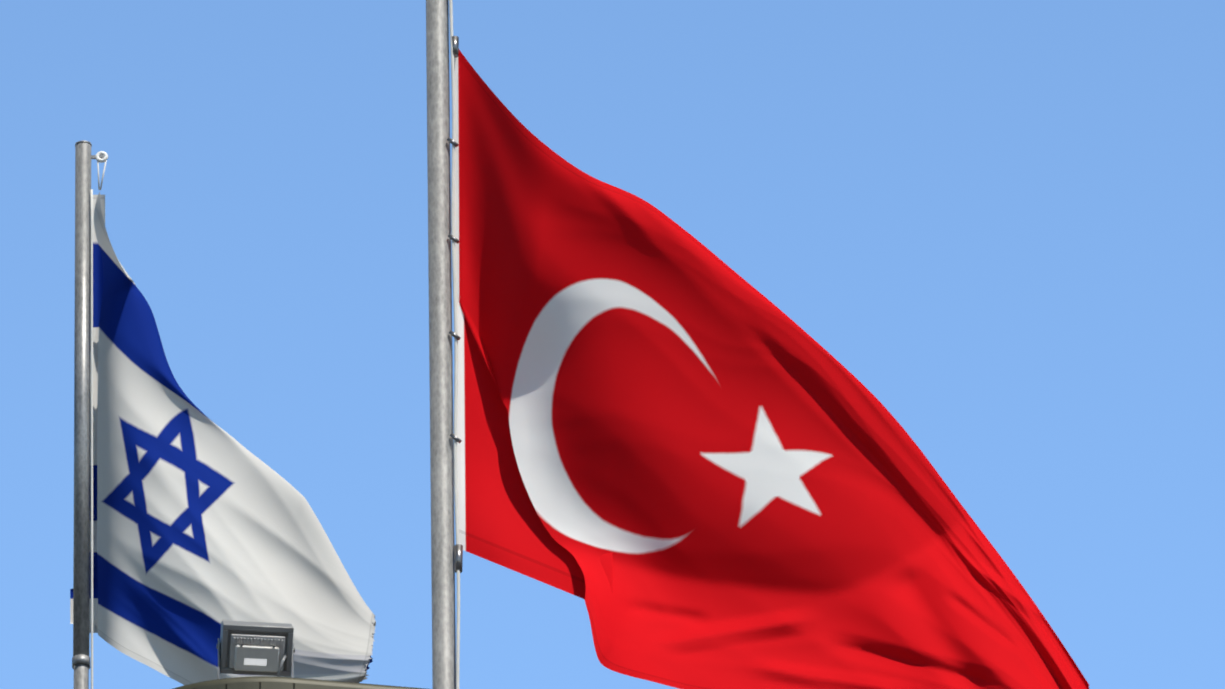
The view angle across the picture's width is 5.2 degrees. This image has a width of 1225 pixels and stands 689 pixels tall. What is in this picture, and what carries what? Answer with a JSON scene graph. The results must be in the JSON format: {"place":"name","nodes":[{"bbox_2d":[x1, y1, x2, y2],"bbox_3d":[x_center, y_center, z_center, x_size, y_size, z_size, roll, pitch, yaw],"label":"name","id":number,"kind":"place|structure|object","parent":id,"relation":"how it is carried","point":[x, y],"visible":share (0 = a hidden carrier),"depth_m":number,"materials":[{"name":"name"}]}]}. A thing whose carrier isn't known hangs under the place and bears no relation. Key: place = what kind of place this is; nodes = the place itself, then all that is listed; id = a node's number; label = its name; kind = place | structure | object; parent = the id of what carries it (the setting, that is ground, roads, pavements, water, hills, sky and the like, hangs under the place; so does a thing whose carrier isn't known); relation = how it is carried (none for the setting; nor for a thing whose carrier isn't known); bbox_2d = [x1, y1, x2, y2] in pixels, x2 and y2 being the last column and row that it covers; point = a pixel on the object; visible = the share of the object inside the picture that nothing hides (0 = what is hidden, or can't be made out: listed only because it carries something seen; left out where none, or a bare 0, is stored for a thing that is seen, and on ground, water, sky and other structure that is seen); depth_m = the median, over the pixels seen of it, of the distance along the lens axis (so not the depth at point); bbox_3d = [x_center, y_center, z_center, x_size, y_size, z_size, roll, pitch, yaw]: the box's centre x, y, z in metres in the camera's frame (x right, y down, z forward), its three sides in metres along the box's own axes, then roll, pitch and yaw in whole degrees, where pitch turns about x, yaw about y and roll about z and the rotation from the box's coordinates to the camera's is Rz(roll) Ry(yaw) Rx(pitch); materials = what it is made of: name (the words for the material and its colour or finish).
{"place":"outdoors","nodes":[
{"label":"outdoors","id":0,"kind":"place"},
{"bbox_2d":[173,676,425,688],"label":"roof","id":1,"kind":"structure","parent":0,"point":[262,682],"depth_m":39.74,"materials":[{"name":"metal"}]},
{"bbox_2d":[217,620,294,678],"bbox_3d":[-1.040,1.019,40.053,0.230,0.229,0.570,-1,-29,1],"label":"floodlight","id":2,"kind":"object","parent":1,"relation":"on","point":[255,648],"visible":1,"depth_m":39.85,"materials":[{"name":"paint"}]},
{"bbox_2d":[0,0,1224,688],"label":"sky","id":3,"kind":"structure","parent":0,"point":[1004,219],"materials":[{"name":"blue"}]},
{"label":"ground","id":4,"kind":"structure","parent":0,"visible":0},
{"bbox_2d":[72,140,107,688],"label":"flagpole","id":5,"kind":"object","parent":4,"relation":"on","point":[83,350],"visible":1,"depth_m":43.51,"materials":[{"name":"metal"}]},
{"bbox_2d":[70,192,375,684],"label":"flag","id":6,"kind":"object","parent":5,"relation":"attached to","point":[204,525],"visible":0.79,"depth_m":43.32,"materials":[{"name":"fabric"}]},
{"bbox_2d":[426,0,462,688],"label":"flagpole","id":7,"kind":"object","parent":4,"relation":"on","point":[446,558],"visible":1,"depth_m":38.67,"materials":[{"name":"metal"}]},
{"bbox_2d":[454,50,1089,688],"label":"flag","id":8,"kind":"object","parent":7,"relation":"attached to","point":[686,460],"visible":1,"depth_m":38.39,"materials":[{"name":"fabric"}]}
]}

